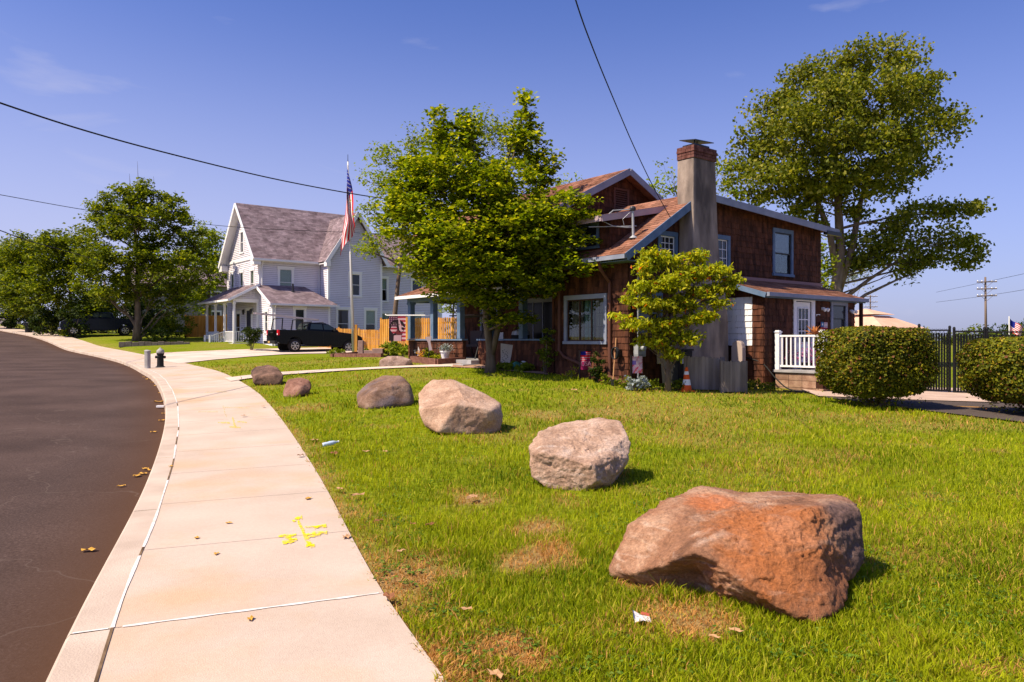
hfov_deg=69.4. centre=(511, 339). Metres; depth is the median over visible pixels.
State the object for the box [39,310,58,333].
roadside bush
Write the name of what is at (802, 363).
deck flowers
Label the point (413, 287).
window
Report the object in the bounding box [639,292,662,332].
window
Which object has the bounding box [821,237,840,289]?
understorey tree
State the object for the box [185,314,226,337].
board fence
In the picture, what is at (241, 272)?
window
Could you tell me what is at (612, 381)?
broom
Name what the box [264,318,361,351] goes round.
pickup truck
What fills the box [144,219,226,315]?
roadside tree
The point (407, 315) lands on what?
banner pole
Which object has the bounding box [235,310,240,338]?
window
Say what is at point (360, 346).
stone block
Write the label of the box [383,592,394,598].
fallen leaf
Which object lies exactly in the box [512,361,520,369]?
garden ball
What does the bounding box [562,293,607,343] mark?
window
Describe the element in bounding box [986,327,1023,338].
chain link fence
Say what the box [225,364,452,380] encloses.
lawn path
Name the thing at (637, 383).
silver plant
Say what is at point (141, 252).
street tree
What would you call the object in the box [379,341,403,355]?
leafy bed
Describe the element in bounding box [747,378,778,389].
ground plant
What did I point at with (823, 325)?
door plaque
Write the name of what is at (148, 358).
bollard
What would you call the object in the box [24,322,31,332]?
trash bin
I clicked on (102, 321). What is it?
pickup truck
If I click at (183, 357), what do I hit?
driveway
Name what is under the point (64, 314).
roadside bush
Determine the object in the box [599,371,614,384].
ground plant
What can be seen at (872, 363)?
hedge bush
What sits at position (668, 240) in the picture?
window
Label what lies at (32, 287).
roadside tree
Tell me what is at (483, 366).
porch path
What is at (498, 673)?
fallen leaf
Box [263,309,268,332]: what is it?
window
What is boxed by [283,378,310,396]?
boulder
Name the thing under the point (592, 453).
boulder
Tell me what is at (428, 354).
green clump
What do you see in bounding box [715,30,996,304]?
shade tree
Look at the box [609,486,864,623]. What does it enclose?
boulder
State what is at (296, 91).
sky
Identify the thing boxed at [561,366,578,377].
rose shrub
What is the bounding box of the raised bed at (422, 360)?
[410,356,464,364]
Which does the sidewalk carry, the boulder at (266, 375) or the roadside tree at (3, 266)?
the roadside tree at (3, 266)
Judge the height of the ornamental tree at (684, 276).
3.731 m
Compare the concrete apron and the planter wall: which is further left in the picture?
the planter wall
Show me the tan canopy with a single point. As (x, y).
(872, 320)
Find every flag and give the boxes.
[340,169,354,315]
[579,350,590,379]
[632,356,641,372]
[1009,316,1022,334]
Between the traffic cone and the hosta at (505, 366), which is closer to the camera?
the traffic cone
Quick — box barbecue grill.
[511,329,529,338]
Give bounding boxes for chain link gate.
[917,326,950,391]
[952,327,985,392]
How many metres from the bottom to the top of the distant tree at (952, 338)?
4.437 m
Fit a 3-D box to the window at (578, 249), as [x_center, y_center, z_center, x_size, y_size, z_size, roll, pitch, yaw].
[1.802,-2.834,20.775,0.385,0.733,0.740,0,0,-38]
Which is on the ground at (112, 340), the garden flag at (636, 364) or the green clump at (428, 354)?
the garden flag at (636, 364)
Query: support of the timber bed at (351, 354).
on the ground at (112, 340)
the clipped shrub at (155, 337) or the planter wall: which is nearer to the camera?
the planter wall
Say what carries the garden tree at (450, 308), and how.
on the ground at (112, 340)
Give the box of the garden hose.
[746,357,809,392]
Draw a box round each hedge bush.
[813,325,940,407]
[955,335,1023,411]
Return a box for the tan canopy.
[854,309,924,364]
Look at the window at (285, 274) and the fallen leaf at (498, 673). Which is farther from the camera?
the window at (285, 274)
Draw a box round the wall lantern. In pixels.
[489,315,495,332]
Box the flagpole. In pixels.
[347,161,356,351]
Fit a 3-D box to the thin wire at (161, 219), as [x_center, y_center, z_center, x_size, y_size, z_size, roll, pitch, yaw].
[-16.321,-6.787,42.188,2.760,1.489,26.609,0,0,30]
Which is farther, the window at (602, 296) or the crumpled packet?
the window at (602, 296)
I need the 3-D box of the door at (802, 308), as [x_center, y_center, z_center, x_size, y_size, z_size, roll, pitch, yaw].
[8.503,-0.150,21.605,0.810,1.900,0.105,0,0,-38]
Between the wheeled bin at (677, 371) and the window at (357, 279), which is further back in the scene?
the window at (357, 279)
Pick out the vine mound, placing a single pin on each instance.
(173, 326)
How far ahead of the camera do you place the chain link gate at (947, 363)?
21.82 m
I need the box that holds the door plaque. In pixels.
[820,316,827,329]
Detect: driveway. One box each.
[143,347,357,362]
[829,397,1023,421]
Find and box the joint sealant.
[72,364,378,633]
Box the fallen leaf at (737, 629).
[729,627,743,631]
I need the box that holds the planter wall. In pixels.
[119,341,189,346]
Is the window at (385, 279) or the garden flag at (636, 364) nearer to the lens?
the garden flag at (636, 364)
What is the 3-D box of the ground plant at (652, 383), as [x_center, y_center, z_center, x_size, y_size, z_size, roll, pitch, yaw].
[3.453,1.133,18.596,0.764,0.367,0.597,0,0,0]
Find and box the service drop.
[575,0,675,226]
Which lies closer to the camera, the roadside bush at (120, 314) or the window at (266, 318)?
the window at (266, 318)
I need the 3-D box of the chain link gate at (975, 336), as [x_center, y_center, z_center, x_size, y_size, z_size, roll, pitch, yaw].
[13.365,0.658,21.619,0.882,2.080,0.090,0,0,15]
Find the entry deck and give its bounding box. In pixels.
[773,330,831,390]
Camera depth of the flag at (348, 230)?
35.86 m
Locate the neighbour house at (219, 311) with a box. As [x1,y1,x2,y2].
[126,264,226,331]
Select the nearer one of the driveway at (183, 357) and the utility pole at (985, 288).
the driveway at (183, 357)
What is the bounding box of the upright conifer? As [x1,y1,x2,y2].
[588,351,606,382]
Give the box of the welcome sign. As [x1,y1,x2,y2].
[501,343,512,362]
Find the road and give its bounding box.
[0,331,164,681]
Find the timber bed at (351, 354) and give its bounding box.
[330,352,389,356]
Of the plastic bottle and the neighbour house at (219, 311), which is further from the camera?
the neighbour house at (219, 311)
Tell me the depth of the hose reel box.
20.49 m
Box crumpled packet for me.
[632,609,650,621]
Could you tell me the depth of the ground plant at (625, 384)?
18.70 m
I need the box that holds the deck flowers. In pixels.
[784,343,816,369]
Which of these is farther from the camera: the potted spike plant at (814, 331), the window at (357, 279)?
the window at (357, 279)
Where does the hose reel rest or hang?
attached to the brown house at (774, 257)
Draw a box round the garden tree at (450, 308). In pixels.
[417,275,456,317]
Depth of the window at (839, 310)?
22.89 m
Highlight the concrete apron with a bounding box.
[803,387,990,401]
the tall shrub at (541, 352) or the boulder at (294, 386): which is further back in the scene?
the tall shrub at (541, 352)
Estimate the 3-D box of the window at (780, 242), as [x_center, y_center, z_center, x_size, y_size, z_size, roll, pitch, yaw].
[8.558,-2.772,23.713,1.200,1.509,0.385,0,0,-38]
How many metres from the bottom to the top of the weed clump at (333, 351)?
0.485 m
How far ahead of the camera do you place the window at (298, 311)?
52.10 m
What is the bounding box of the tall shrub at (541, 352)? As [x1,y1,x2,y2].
[535,328,558,372]
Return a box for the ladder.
[253,312,318,320]
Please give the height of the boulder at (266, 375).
0.570 m
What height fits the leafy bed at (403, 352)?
0.627 m
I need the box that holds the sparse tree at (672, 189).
[646,155,748,199]
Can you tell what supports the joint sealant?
on the sidewalk
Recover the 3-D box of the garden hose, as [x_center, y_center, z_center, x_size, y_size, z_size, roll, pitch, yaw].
[6.991,0.930,19.842,0.682,0.899,1.980,0,0,-41]
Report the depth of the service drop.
12.82 m
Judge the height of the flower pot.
0.544 m
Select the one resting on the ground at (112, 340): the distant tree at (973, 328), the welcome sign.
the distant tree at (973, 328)
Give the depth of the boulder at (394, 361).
24.11 m
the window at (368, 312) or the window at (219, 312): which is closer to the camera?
the window at (368, 312)
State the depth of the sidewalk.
4.98 m
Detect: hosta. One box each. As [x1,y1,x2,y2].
[496,360,514,369]
[514,362,534,372]
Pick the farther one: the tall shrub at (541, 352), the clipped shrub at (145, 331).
the clipped shrub at (145, 331)
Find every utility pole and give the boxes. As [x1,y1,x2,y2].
[864,295,877,315]
[977,277,996,326]
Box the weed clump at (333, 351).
[326,348,345,355]
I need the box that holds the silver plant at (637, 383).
[624,375,650,390]
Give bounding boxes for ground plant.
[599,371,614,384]
[613,375,630,387]
[640,378,664,389]
[659,378,685,390]
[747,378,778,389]
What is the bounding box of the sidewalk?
[0,326,445,681]
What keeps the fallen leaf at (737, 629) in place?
on the ground at (112, 340)
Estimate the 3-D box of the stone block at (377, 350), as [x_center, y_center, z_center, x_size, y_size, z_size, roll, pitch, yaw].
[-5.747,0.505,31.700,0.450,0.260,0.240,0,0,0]
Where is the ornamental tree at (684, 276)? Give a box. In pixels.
[607,244,746,391]
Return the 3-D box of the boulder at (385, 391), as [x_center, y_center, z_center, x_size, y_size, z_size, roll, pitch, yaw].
[-2.630,1.094,15.174,1.232,0.674,1.011,0,0,-40]
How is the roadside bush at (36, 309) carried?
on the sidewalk
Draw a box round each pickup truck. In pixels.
[57,312,142,334]
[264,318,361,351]
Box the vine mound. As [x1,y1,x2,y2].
[147,311,197,338]
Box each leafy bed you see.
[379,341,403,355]
[393,343,407,356]
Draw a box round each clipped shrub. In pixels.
[139,327,157,340]
[149,326,171,341]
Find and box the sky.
[0,0,1023,339]
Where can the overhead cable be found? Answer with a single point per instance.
(170, 153)
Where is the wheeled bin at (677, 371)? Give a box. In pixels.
[660,349,693,384]
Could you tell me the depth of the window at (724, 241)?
21.76 m
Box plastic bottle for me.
[322,440,338,446]
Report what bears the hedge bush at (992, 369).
on the driveway at (974, 409)
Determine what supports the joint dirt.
on the sidewalk
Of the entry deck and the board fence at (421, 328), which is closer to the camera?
the entry deck
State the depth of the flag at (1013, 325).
39.98 m
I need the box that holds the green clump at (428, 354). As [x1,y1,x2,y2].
[422,348,439,358]
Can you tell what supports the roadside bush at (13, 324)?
on the ground at (112, 340)
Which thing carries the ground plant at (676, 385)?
on the ground at (112, 340)
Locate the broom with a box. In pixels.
[611,338,616,385]
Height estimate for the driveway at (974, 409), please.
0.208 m
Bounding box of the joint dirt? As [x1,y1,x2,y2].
[94,363,178,681]
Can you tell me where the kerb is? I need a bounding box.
[0,329,177,681]
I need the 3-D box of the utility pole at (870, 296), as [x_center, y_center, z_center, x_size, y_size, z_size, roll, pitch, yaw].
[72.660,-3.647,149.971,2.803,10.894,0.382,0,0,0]
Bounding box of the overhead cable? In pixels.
[0,102,429,203]
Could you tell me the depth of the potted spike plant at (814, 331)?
20.50 m
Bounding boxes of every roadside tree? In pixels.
[0,222,124,318]
[0,229,82,327]
[0,240,42,328]
[54,282,141,332]
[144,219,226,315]
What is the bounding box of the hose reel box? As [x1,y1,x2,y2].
[731,341,745,361]
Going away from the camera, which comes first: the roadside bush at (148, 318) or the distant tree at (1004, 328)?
the roadside bush at (148, 318)
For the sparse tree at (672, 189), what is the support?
on the ground at (112, 340)
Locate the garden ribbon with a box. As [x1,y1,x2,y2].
[425,336,431,350]
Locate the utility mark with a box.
[278,515,326,546]
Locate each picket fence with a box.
[684,356,724,389]
[720,360,746,392]
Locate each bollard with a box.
[145,350,150,368]
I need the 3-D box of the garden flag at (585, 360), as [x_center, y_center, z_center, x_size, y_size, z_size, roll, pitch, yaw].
[2.001,0.688,20.181,0.368,0.810,0.044,0,0,-20]
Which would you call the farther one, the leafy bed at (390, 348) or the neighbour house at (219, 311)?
the neighbour house at (219, 311)
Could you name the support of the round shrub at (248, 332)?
on the ground at (112, 340)
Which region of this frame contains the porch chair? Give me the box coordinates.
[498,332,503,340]
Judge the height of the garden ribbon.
0.500 m
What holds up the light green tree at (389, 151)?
on the ground at (112, 340)
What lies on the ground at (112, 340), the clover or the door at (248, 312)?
the clover
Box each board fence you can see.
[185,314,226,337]
[326,327,379,349]
[380,317,462,353]
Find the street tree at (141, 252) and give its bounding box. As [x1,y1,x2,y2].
[61,162,217,340]
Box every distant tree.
[932,330,971,344]
[956,323,1000,342]
[987,320,1023,336]
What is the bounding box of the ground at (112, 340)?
[0,324,1023,681]
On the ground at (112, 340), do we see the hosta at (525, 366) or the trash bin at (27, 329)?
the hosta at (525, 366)
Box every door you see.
[247,311,250,338]
[796,302,809,364]
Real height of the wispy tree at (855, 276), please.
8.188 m
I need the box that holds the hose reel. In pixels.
[611,347,621,358]
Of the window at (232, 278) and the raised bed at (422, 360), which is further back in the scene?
the window at (232, 278)
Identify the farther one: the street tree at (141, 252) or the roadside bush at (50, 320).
the roadside bush at (50, 320)
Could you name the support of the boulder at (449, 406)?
on the ground at (112, 340)
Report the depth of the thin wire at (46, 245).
36.37 m
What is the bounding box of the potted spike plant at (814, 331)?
[804,324,822,368]
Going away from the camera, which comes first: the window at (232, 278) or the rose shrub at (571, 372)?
the rose shrub at (571, 372)
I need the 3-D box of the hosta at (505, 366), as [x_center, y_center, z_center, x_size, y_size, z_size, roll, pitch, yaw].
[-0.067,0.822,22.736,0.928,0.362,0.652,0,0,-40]
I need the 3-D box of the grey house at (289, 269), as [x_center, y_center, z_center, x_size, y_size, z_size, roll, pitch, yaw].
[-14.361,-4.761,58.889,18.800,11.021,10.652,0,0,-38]
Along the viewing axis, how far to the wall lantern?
23.50 m
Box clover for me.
[256,388,1023,681]
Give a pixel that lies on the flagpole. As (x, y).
(354, 336)
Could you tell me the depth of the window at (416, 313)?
61.25 m
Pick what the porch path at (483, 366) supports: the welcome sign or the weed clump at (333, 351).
the welcome sign
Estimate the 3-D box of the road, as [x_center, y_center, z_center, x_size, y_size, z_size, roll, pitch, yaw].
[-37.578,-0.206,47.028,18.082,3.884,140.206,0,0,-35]
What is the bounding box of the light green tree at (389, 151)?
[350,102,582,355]
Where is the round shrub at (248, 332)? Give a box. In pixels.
[239,326,263,349]
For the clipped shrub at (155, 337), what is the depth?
53.36 m
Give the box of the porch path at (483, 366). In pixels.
[451,363,547,373]
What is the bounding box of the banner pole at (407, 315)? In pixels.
[385,314,429,315]
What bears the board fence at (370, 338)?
on the ground at (112, 340)
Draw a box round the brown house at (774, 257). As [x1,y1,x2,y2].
[395,139,868,386]
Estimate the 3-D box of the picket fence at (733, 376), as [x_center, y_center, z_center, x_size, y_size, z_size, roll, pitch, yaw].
[5.556,1.076,18.529,0.783,1.116,0.145,0,0,-18]
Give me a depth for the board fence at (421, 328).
37.31 m
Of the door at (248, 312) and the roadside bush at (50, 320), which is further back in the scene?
the roadside bush at (50, 320)
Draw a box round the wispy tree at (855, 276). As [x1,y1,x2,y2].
[828,264,876,295]
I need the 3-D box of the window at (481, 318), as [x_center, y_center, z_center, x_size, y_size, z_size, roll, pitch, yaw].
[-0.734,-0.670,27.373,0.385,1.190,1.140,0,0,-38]
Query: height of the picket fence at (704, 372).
1.193 m
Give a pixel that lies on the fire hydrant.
(160, 356)
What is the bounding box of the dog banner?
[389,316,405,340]
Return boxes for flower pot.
[437,343,455,357]
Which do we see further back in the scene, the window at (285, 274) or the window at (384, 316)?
the window at (384, 316)
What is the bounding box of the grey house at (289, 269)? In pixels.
[198,203,441,345]
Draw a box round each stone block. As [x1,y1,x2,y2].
[358,340,363,352]
[372,348,383,352]
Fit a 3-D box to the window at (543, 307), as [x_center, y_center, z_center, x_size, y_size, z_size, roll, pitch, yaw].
[0.982,-0.347,25.225,0.358,2.135,1.800,0,0,-38]
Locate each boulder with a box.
[251,365,282,384]
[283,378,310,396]
[357,375,413,408]
[379,356,412,366]
[418,379,502,433]
[529,417,630,490]
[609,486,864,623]
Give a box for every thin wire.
[0,194,373,233]
[0,230,99,260]
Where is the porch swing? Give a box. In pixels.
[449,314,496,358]
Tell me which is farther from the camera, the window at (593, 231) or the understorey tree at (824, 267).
the understorey tree at (824, 267)
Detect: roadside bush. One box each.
[0,301,35,328]
[24,306,52,331]
[25,300,66,334]
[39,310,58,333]
[51,304,93,337]
[105,292,151,333]
[121,302,177,333]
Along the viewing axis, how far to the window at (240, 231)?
55.90 m
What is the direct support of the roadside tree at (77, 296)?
on the ground at (112, 340)
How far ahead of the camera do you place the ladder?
46.55 m
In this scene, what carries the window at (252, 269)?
in the grey house at (289, 269)
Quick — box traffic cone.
[679,367,694,391]
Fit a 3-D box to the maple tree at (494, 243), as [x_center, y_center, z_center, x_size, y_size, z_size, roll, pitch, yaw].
[-1.042,-3.256,21.949,6.413,8.684,7.251,0,0,-10]
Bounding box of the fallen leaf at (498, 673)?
[487,668,502,678]
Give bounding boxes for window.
[211,310,221,315]
[230,272,234,288]
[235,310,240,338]
[239,229,243,253]
[239,269,243,298]
[249,267,254,297]
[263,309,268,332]
[277,266,294,285]
[293,306,306,329]
[336,307,350,332]
[348,271,361,296]
[364,307,377,338]
[382,276,388,302]
[382,311,391,319]
[410,277,423,303]
[415,312,423,318]
[480,307,497,330]
[528,297,551,338]
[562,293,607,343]
[564,225,580,250]
[580,222,599,249]
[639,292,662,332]
[657,231,677,256]
[718,234,730,266]
[772,227,794,276]
[830,302,847,328]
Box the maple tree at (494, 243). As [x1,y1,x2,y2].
[367,87,613,372]
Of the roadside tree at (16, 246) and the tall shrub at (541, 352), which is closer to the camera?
the tall shrub at (541, 352)
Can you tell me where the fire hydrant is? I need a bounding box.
[155,347,165,367]
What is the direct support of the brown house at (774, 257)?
on the ground at (112, 340)
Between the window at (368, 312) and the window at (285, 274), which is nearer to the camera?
the window at (285, 274)
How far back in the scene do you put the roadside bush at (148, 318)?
65.69 m
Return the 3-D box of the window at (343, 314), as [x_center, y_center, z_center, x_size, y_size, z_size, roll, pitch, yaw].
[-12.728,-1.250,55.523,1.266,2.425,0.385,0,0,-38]
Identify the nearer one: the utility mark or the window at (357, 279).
the utility mark

